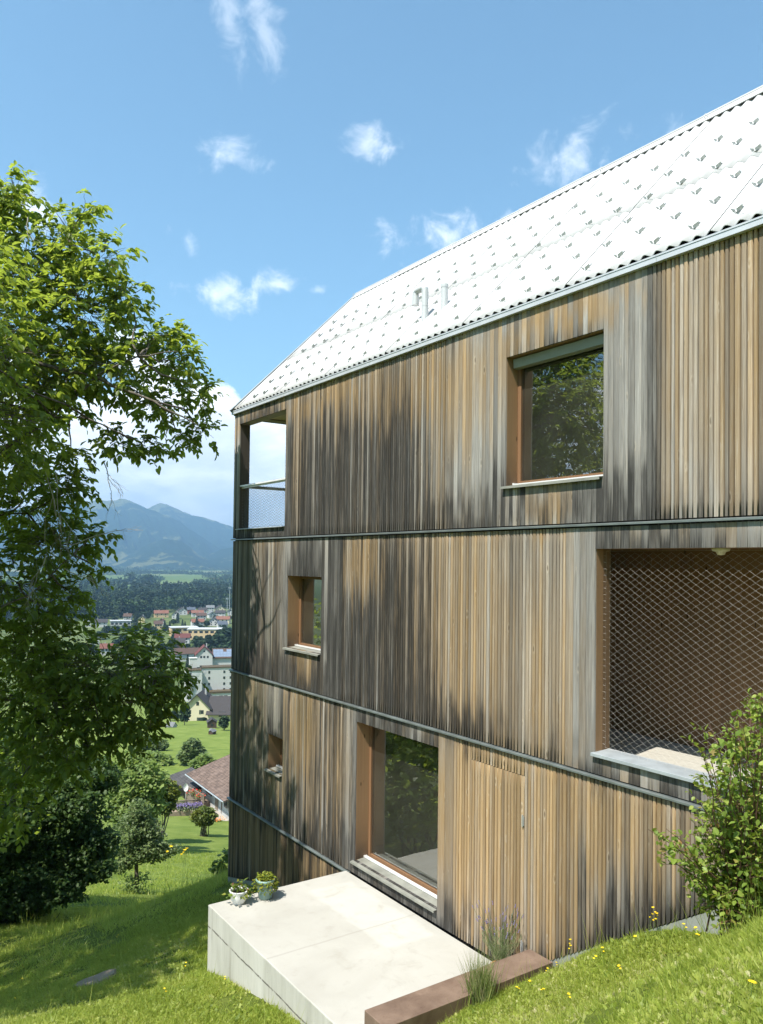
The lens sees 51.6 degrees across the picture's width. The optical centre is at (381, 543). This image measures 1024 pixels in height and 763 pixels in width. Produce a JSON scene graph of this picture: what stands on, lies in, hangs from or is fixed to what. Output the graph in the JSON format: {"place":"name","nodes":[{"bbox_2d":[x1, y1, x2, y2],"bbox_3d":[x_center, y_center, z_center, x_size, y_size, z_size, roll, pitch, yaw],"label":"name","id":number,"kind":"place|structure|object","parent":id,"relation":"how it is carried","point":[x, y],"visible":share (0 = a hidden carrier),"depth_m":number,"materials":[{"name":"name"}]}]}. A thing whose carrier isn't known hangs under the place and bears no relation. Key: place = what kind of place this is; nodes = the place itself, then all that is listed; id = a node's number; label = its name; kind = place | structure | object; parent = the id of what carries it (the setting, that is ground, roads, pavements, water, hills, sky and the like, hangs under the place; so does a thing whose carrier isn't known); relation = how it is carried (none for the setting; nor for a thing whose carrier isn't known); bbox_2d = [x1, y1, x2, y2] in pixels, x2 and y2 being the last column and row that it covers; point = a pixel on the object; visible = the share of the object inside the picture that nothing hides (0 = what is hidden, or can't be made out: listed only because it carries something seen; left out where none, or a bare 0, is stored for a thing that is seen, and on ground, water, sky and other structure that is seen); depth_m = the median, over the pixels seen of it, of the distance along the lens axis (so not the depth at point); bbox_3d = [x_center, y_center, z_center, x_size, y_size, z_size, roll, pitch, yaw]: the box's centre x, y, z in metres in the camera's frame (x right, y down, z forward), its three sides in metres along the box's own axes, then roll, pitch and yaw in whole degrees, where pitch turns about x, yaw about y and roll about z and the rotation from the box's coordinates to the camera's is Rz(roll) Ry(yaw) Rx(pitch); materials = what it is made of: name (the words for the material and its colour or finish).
{"place":"outdoors","nodes":[
{"label":"outdoors","id":0,"kind":"place"},
{"bbox_2d":[0,499,220,565],"bbox_3d":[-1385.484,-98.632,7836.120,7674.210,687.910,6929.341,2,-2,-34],"label":"mountain","id":1,"kind":"structure","parent":0,"point":[153,526],"depth_m":7310.14,"materials":[{"name":"blue"}]},
{"bbox_2d":[105,539,232,569],"bbox_3d":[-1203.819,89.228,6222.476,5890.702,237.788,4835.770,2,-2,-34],"label":"hills","id":2,"kind":"structure","parent":0,"point":[164,553],"depth_m":5760.02,"materials":[{"name":"blue"}]},
{"bbox_2d":[148,503,234,548],"bbox_3d":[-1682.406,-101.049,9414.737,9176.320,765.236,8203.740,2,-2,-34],"label":"mountain","id":3,"kind":"structure","parent":0,"point":[217,534],"depth_m":9203.05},
{"bbox_2d":[207,547,232,566],"bbox_3d":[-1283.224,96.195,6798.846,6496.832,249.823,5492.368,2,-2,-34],"label":"hills","id":4,"kind":"structure","parent":0,"point":[222,557],"depth_m":6378.62,"materials":[{"name":"blue"}]},
{"bbox_2d":[0,568,762,1023],"bbox_3d":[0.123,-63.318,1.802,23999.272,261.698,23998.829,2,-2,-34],"label":"ground","id":5,"kind":"structure","parent":0,"point":[184,830],"depth_m":66.68,"materials":[{"name":"green plant"}]},
{"bbox_2d":[0,676,62,851],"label":"hazel tree","id":6,"kind":"object","parent":5,"relation":"on","point":[40,799],"visible":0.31,"depth_m":20.70,"materials":[{"name":"green plant"}]},
{"bbox_2d":[0,731,122,925],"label":"hornbeam tree","id":7,"kind":"object","parent":5,"relation":"on","point":[65,857],"visible":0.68,"depth_m":24.11,"materials":[{"name":"green plant"}]},
{"bbox_2d":[74,968,116,986],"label":"stone slab","id":8,"kind":"structure","parent":5,"relation":"on","point":[104,974],"depth_m":12.91,"materials":[{"name":"grey stone"}]},
{"bbox_2d":[94,618,107,626],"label":"village house","id":9,"kind":"structure","parent":5,"relation":"on","point":[102,622],"depth_m":764.62,"materials":[{"name":"tile"}]},
{"bbox_2d":[100,625,110,632],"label":"village tree","id":10,"kind":"object","parent":5,"relation":"on","point":[106,628],"visible":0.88,"depth_m":687.49,"materials":[{"name":"green plant"}]},
{"bbox_2d":[99,642,113,654],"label":"village house","id":11,"kind":"structure","parent":5,"relation":"on","point":[106,649],"depth_m":542.68,"materials":[{"name":"red tile"}]},
{"bbox_2d":[0,160,228,852],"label":"walnut tree","id":12,"kind":"object","parent":5,"relation":"on","point":[26,345],"visible":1,"depth_m":14.48,"materials":[{"name":"green plant"}]},
{"bbox_2d":[110,625,120,633],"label":"village tree","id":13,"kind":"object","parent":5,"relation":"on","point":[113,629],"visible":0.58,"depth_m":681.56,"materials":[{"name":"green plant"}]},
{"bbox_2d":[111,639,120,647],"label":"village tree","id":14,"kind":"object","parent":5,"relation":"on","point":[115,641],"visible":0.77,"depth_m":586.47,"materials":[{"name":"green plant"}]},
{"bbox_2d":[0,579,232,619],"bbox_3d":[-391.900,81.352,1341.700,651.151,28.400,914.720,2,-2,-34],"label":"wood","id":15,"kind":"object","parent":5,"relation":"on","point":[133,597],"visible":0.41,"depth_m":1073.57,"materials":[{"name":"green plant"}]},
{"bbox_2d":[0,564,232,584],"bbox_3d":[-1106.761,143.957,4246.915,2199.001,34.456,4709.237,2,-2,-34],"label":"hedgerows","id":16,"kind":"object","parent":5,"relation":"on","point":[225,578],"visible":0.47,"depth_m":3343.20,"materials":[{"name":"green plant"}]},
{"bbox_2d":[110,620,131,625],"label":"workshop building","id":17,"kind":"structure","parent":5,"relation":"on","point":[118,622],"depth_m":780.82,"materials":[{"name":"white paint"}]},
{"bbox_2d":[123,613,132,619],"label":"village house","id":18,"kind":"structure","parent":5,"relation":"on","point":[127,615],"depth_m":847.56,"materials":[{"name":"brown tile"}]},
{"bbox_2d":[113,870,156,893],"bbox_3d":[-10.577,14.685,34.002,1.800,0.909,1.875,0,-1,9],"label":"shrub sapling","id":19,"kind":"object","parent":5,"relation":"on","point":[128,882],"visible":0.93,"depth_m":33.89,"materials":[{"name":"green plant"}]},
{"bbox_2d":[132,612,138,625],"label":"spruce tree","id":20,"kind":"object","parent":5,"relation":"on","point":[135,620],"visible":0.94,"depth_m":771.69,"materials":[{"name":"green plant"}]},
{"bbox_2d":[102,749,171,846],"bbox_3d":[-18.733,19.394,58.681,5.096,7.376,6.416,2,-2,-34],"label":"garden bush","id":21,"kind":"object","parent":5,"relation":"on","point":[142,775],"visible":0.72,"depth_m":57.36,"materials":[{"name":"green plant"}]},
{"bbox_2d":[123,572,155,582],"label":"poplar clump","id":22,"kind":"object","parent":5,"relation":"on","point":[146,577],"visible":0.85,"depth_m":2066.81,"materials":[{"name":"green plant"}]},
{"bbox_2d":[138,614,145,622],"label":"village house","id":23,"kind":"structure","parent":5,"relation":"on","point":[142,617],"depth_m":825.93,"materials":[{"name":"tile"}]},
{"bbox_2d":[110,798,182,893],"bbox_3d":[-10.161,13.265,33.944,3.236,4.647,1.899,1,-1,-8],"label":"apple tree","id":24,"kind":"object","parent":5,"relation":"on","point":[146,833],"visible":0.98,"depth_m":33.73,"materials":[{"name":"green plant"}]},
{"bbox_2d":[134,735,169,750],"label":"orchard tree","id":25,"kind":"object","parent":5,"relation":"on","point":[162,745],"visible":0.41,"depth_m":163.91,"materials":[{"name":"green plant"}]},
{"bbox_2d":[153,620,162,628],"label":"village house","id":26,"kind":"structure","parent":5,"relation":"on","point":[157,624],"depth_m":750.75,"materials":[{"name":"brown tile"}]},
{"bbox_2d":[153,610,168,617],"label":"village house","id":27,"kind":"structure","parent":5,"relation":"on","point":[160,613],"depth_m":903.21,"materials":[{"name":"beige tile"}]},
{"bbox_2d":[155,643,168,650],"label":"village tree","id":28,"kind":"object","parent":5,"relation":"on","point":[166,647],"visible":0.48,"depth_m":560.49,"materials":[{"name":"green plant"}]},
{"bbox_2d":[149,750,175,765],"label":"orchard tree","id":29,"kind":"object","parent":5,"relation":"on","point":[165,759],"visible":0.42,"depth_m":139.23,"materials":[{"name":"green plant"}]},
{"bbox_2d":[151,776,183,841],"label":"garden bush","id":30,"kind":"object","parent":5,"relation":"on","point":[173,794],"visible":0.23,"depth_m":65.65,"materials":[{"name":"green plant"}]},
{"bbox_2d":[166,721,177,727],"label":"garden hut","id":31,"kind":"object","parent":5,"relation":"on","point":[173,724],"visible":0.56,"depth_m":233.13,"materials":[{"name":"grey tile"}]},
{"bbox_2d":[170,710,179,720],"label":"village tree","id":32,"kind":"object","parent":5,"relation":"on","point":[176,714],"visible":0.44,"depth_m":285.73,"materials":[{"name":"green plant"}]},
{"bbox_2d":[172,612,179,618],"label":"village house","id":33,"kind":"structure","parent":5,"relation":"on","point":[174,614],"depth_m":887.01,"materials":[{"name":"white tile"}]},
{"bbox_2d":[175,637,185,647],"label":"village house","id":34,"kind":"structure","parent":5,"relation":"on","point":[181,640],"depth_m":588.39,"materials":[{"name":"tile"}]},
{"bbox_2d":[177,606,186,614],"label":"village house","id":35,"kind":"structure","parent":5,"relation":"on","point":[181,611],"depth_m":947.33,"materials":[{"name":"tile"}]},
{"bbox_2d":[174,632,190,643],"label":"village house","id":36,"kind":"structure","parent":5,"relation":"on","point":[187,636],"depth_m":624.37,"materials":[{"name":"tile"}]},
{"bbox_2d":[168,626,197,635],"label":"school building","id":37,"kind":"structure","parent":5,"relation":"on","point":[182,629],"depth_m":683.38,"materials":[{"name":"beige paint"}]},
{"bbox_2d":[169,809,197,815],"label":"garden wall","id":38,"kind":"structure","parent":5,"relation":"on","point":[180,813],"depth_m":89.36,"materials":[{"name":"stone"}]},
{"bbox_2d":[176,799,200,806],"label":"picket fence","id":39,"kind":"object","parent":38,"relation":"on","point":[189,800],"visible":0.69,"depth_m":90.42,"materials":[{"name":"wood"}]},
{"bbox_2d":[177,802,202,811],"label":"lavender bed","id":40,"kind":"object","parent":38,"relation":"on","point":[183,807],"visible":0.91,"depth_m":89.85,"materials":[{"name":"purple plant"}]},
{"bbox_2d":[178,703,190,724],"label":"village tree","id":41,"kind":"object","parent":5,"relation":"on","point":[183,717],"visible":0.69,"depth_m":252.44,"materials":[{"name":"green plant"}]},
{"bbox_2d":[172,647,198,661],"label":"village house","id":42,"kind":"structure","parent":5,"relation":"on","point":[189,652],"depth_m":516.57,"materials":[{"name":"brown tile"}]},
{"bbox_2d":[186,607,195,613],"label":"village house","id":43,"kind":"structure","parent":5,"relation":"on","point":[188,609],"depth_m":975.60,"materials":[{"name":"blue tile"}]},
{"bbox_2d":[175,737,209,764],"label":"orchard tree","id":44,"kind":"object","parent":5,"relation":"on","point":[192,748],"visible":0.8,"depth_m":138.95,"materials":[{"name":"green plant"}]},
{"bbox_2d":[190,618,204,625],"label":"village house","id":45,"kind":"structure","parent":5,"relation":"on","point":[200,621],"depth_m":781.68,"materials":[{"name":"red tile"}]},
{"bbox_2d":[191,609,203,616],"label":"village house","id":46,"kind":"structure","parent":5,"relation":"on","point":[194,612],"depth_m":919.95,"materials":[{"name":"red tile"}]},
{"bbox_2d":[192,636,204,647],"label":"village tree","id":47,"kind":"object","parent":5,"relation":"on","point":[196,642],"visible":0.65,"depth_m":568.30,"materials":[{"name":"green plant"}]},
{"bbox_2d":[169,754,229,819],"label":"tiled house","id":48,"kind":"structure","parent":5,"relation":"on","point":[212,779],"depth_m":93.45,"materials":[{"name":"brown tile"}]},
{"bbox_2d":[215,798,217,809],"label":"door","id":49,"kind":"structure","parent":48,"relation":"in","point":[216,800],"depth_m":89.91,"materials":[{"name":"grey"}]},
{"bbox_2d":[187,752,215,768],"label":"orchard tree","id":50,"kind":"object","parent":5,"relation":"on","point":[201,760],"visible":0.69,"depth_m":121.21,"materials":[{"name":"green plant"}]},
{"bbox_2d":[196,612,206,619],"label":"village house","id":51,"kind":"structure","parent":5,"relation":"on","point":[199,615],"depth_m":873.01,"materials":[{"name":"brown tile"}]},
{"bbox_2d":[198,607,206,612],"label":"village house","id":52,"kind":"structure","parent":5,"relation":"on","point":[203,608],"depth_m":971.55,"materials":[{"name":"tile"}]},
{"bbox_2d":[188,805,218,836],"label":"round bush","id":53,"kind":"object","parent":5,"relation":"on","point":[203,817],"visible":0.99,"depth_m":71.56,"materials":[{"name":"green plant"}]},
{"bbox_2d":[187,627,222,639],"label":"school building","id":54,"kind":"structure","parent":5,"relation":"on","point":[199,631],"depth_m":655.60,"materials":[{"name":"beige paint"}]},
{"bbox_2d":[204,620,209,625],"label":"village tree","id":55,"kind":"object","parent":5,"relation":"on","point":[206,622],"visible":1,"depth_m":781.82,"materials":[{"name":"green plant"}]},
{"bbox_2d":[184,657,230,701],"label":"apartment block","id":56,"kind":"structure","parent":5,"relation":"on","point":[215,680],"depth_m":371.19,"materials":[{"name":"white paint"}]},
{"bbox_2d":[200,638,217,647],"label":"village tree","id":57,"kind":"object","parent":5,"relation":"on","point":[210,642],"visible":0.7,"depth_m":564.01,"materials":[{"name":"green plant"}]},
{"bbox_2d":[188,688,230,720],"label":"cream house","id":58,"kind":"structure","parent":5,"relation":"on","point":[204,703],"depth_m":284.72,"materials":[{"name":"tile"}]},
{"bbox_2d":[206,605,214,611],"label":"village house","id":59,"kind":"structure","parent":5,"relation":"on","point":[210,607],"depth_m":1019.85,"materials":[{"name":"grey tile"}]},
{"bbox_2d":[207,610,215,617],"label":"village house","id":60,"kind":"structure","parent":5,"relation":"on","point":[210,614],"depth_m":899.13,"materials":[{"name":"grey tile"}]},
{"bbox_2d":[206,717,217,727],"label":"garden shed","id":61,"kind":"structure","parent":5,"relation":"on","point":[212,722],"depth_m":232.75,"materials":[{"name":"wood"}]},
{"bbox_2d":[194,643,230,666],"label":"solar house","id":62,"kind":"structure","parent":5,"relation":"on","point":[204,654],"depth_m":419.79,"materials":[{"name":"tile"}]},
{"bbox_2d":[208,729,216,734],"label":"wood store","id":63,"kind":"structure","parent":5,"relation":"on","point":[212,732],"depth_m":207.80,"materials":[{"name":"grey tile"}]},
{"bbox_2d":[209,616,218,625],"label":"village house","id":64,"kind":"structure","parent":5,"relation":"on","point":[213,620],"depth_m":792.92,"materials":[{"name":"tile"}]},
{"bbox_2d":[208,848,227,875],"bbox_3d":[-4.263,8.727,21.025,0.678,1.326,0.481,0,-1,18],"label":"weed clump","id":65,"kind":"object","parent":5,"relation":"on","point":[218,866],"visible":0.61,"depth_m":20.94,"materials":[{"name":"green plant"}]},
{"bbox_2d":[210,632,226,646],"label":"village tree","id":66,"kind":"object","parent":5,"relation":"on","point":[218,637],"visible":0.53,"depth_m":576.79,"materials":[{"name":"green plant"}]},
{"bbox_2d":[208,805,228,820],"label":"patio","id":67,"kind":"structure","parent":5,"relation":"on","point":[219,814],"depth_m":87.51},
{"bbox_2d":[186,786,209,806],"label":"deck railing","id":68,"kind":"object","parent":67,"relation":"on","point":[206,802],"visible":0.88,"depth_m":91.92,"materials":[{"name":"brown wood"}]},
{"bbox_2d":[183,784,187,798],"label":"satellite dish","id":69,"kind":"object","parent":68,"relation":"attached to","point":[185,787],"visible":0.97,"depth_m":93.58,"materials":[{"name":"white plastic"}]},
{"bbox_2d":[187,789,201,796],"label":"geranium box","id":70,"kind":"object","parent":68,"relation":"attached to","point":[192,791],"visible":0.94,"depth_m":92.14,"materials":[{"name":"red plant"}]},
{"bbox_2d":[192,793,208,800],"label":"geranium box","id":71,"kind":"object","parent":68,"relation":"attached to","point":[197,796],"visible":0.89,"depth_m":91.00,"materials":[{"name":"red plant"}]},
{"bbox_2d":[214,604,224,609],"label":"village house","id":72,"kind":"structure","parent":5,"relation":"on","point":[219,607],"depth_m":994.87,"materials":[{"name":"tile"}]},
{"bbox_2d":[215,610,225,615],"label":"village house","id":73,"kind":"structure","parent":5,"relation":"on","point":[220,612],"depth_m":923.75,"materials":[{"name":"tile"}]},
{"bbox_2d":[216,620,227,626],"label":"village house","id":74,"kind":"structure","parent":5,"relation":"on","point":[220,623],"depth_m":757.28,"materials":[{"name":"blue tile"}]},
{"bbox_2d":[216,615,230,623],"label":"village house","id":75,"kind":"structure","parent":5,"relation":"on","point":[224,618],"depth_m":823.87,"materials":[{"name":"red tile"}]},
{"bbox_2d":[218,715,229,729],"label":"village tree","id":76,"kind":"object","parent":5,"relation":"on","point":[223,721],"visible":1,"depth_m":222.45,"materials":[{"name":"green plant"}]},
{"bbox_2d":[216,627,231,637],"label":"village tree","id":77,"kind":"object","parent":5,"relation":"on","point":[227,633],"visible":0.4,"depth_m":590.04,"materials":[{"name":"green plant"}]},
{"bbox_2d":[219,636,231,646],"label":"village tree","id":78,"kind":"object","parent":5,"relation":"on","point":[228,643],"visible":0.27,"depth_m":539.94,"materials":[{"name":"green plant"}]},
{"bbox_2d":[207,871,490,1023],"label":"concrete terrace","id":79,"kind":"structure","parent":5,"relation":"on","point":[344,947],"depth_m":10.65,"materials":[{"name":"beige concrete"}]},
{"bbox_2d":[222,878,254,904],"bbox_3d":[-2.130,5.233,11.899,0.405,0.366,0.453,0,-2,36],"label":"potted strawberry","id":80,"kind":"object","parent":79,"relation":"on","point":[238,894],"visible":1,"depth_m":11.82,"materials":[{"name":"white ceramic"}]},
{"bbox_2d":[251,871,279,900],"bbox_3d":[-1.777,5.222,12.081,0.435,0.406,0.402,2,-2,-34],"label":"potted sedum","id":81,"kind":"object","parent":79,"relation":"on","point":[265,883],"visible":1,"depth_m":11.99,"materials":[{"name":"green plant"}]},
{"bbox_2d":[472,898,523,962],"bbox_3d":[1.427,4.904,9.737,0.617,1.004,0.610,0,-2,24],"label":"potted lavender","id":82,"kind":"object","parent":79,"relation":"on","point":[501,954],"visible":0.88,"depth_m":9.74,"materials":[{"name":"plant"}]},
{"bbox_2d":[0,851,762,1023],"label":"grass","id":83,"kind":"structure","parent":5,"relation":"on","point":[732,952],"depth_m":9.79,"materials":[{"name":"green plant"}]},
{"bbox_2d":[364,949,552,1023],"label":"steel edge","id":84,"kind":"object","parent":5,"relation":"on","point":[435,1003],"visible":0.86,"depth_m":8.57,"materials":[{"name":"brown metal"}]},
{"bbox_2d":[451,942,511,1005],"bbox_3d":[1.100,4.715,8.665,0.662,0.676,0.568,2,-2,-34],"label":"grass tuft","id":85,"kind":"object","parent":5,"relation":"on","point":[480,983],"visible":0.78,"depth_m":8.61,"materials":[{"name":"green plant"}]},
{"bbox_2d":[226,85,762,967],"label":"timber house","id":86,"kind":"structure","parent":5,"relation":"on","point":[498,615],"depth_m":10.58,"materials":[{"name":"wood"}]},
{"bbox_2d":[264,734,282,777],"bbox_3d":[-1.971,4.137,15.538,0.408,0.754,0.687,2,-2,-34],"label":"window","id":87,"kind":"structure","parent":86,"relation":"in","point":[275,761],"depth_m":15.78,"materials":[{"name":"brown glass"}]},
{"bbox_2d":[282,576,321,656],"bbox_3d":[-1.339,1.312,14.728,0.403,1.433,1.371,2,-2,-34],"label":"window","id":88,"kind":"structure","parent":86,"relation":"in","point":[295,632],"depth_m":15.26,"materials":[{"name":"brown wood"}]},
{"bbox_2d":[350,722,436,912],"bbox_3d":[0.294,4.084,12.228,0.403,2.342,2.242,2,-2,-34],"label":"window","id":89,"kind":"structure","parent":86,"relation":"in","point":[365,777],"depth_m":13.09,"materials":[{"name":"brown wood"}]},
{"bbox_2d":[469,759,524,959],"bbox_3d":[1.491,4.150,10.254,0.077,2.464,1.028,2,-2,-34],"label":"hatch door","id":90,"kind":"structure","parent":86,"relation":"in","point":[497,795],"depth_m":10.24,"materials":[{"name":"wood"}]},
{"bbox_2d":[500,330,603,488],"bbox_3d":[2.154,-1.579,9.692,0.343,1.739,1.649,2,-2,-34],"label":"window","id":91,"kind":"structure","parent":86,"relation":"in","point":[516,365],"depth_m":10.29,"materials":[{"name":"brown wood"}]},
{"bbox_2d":[648,685,762,938],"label":"serviceberry shrub","id":92,"kind":"object","parent":5,"relation":"on","point":[737,831],"visible":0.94,"depth_m":5.62,"materials":[{"name":"green plant"}]},
{"bbox_2d":[748,980,756,995],"bbox_3d":[1.668,2.006,3.550,0.035,0.086,0.056,0,-1,9],"label":"hawkweed flower","id":93,"kind":"object","parent":5,"relation":"on","point":[752,981],"visible":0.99,"depth_m":3.54,"materials":[{"name":"yellow plant"}]},
{"bbox_2d":[0,0,762,527],"label":"sky","id":94,"kind":"structure","parent":0,"point":[271,163],"materials":[{"name":"blue"}]}
]}

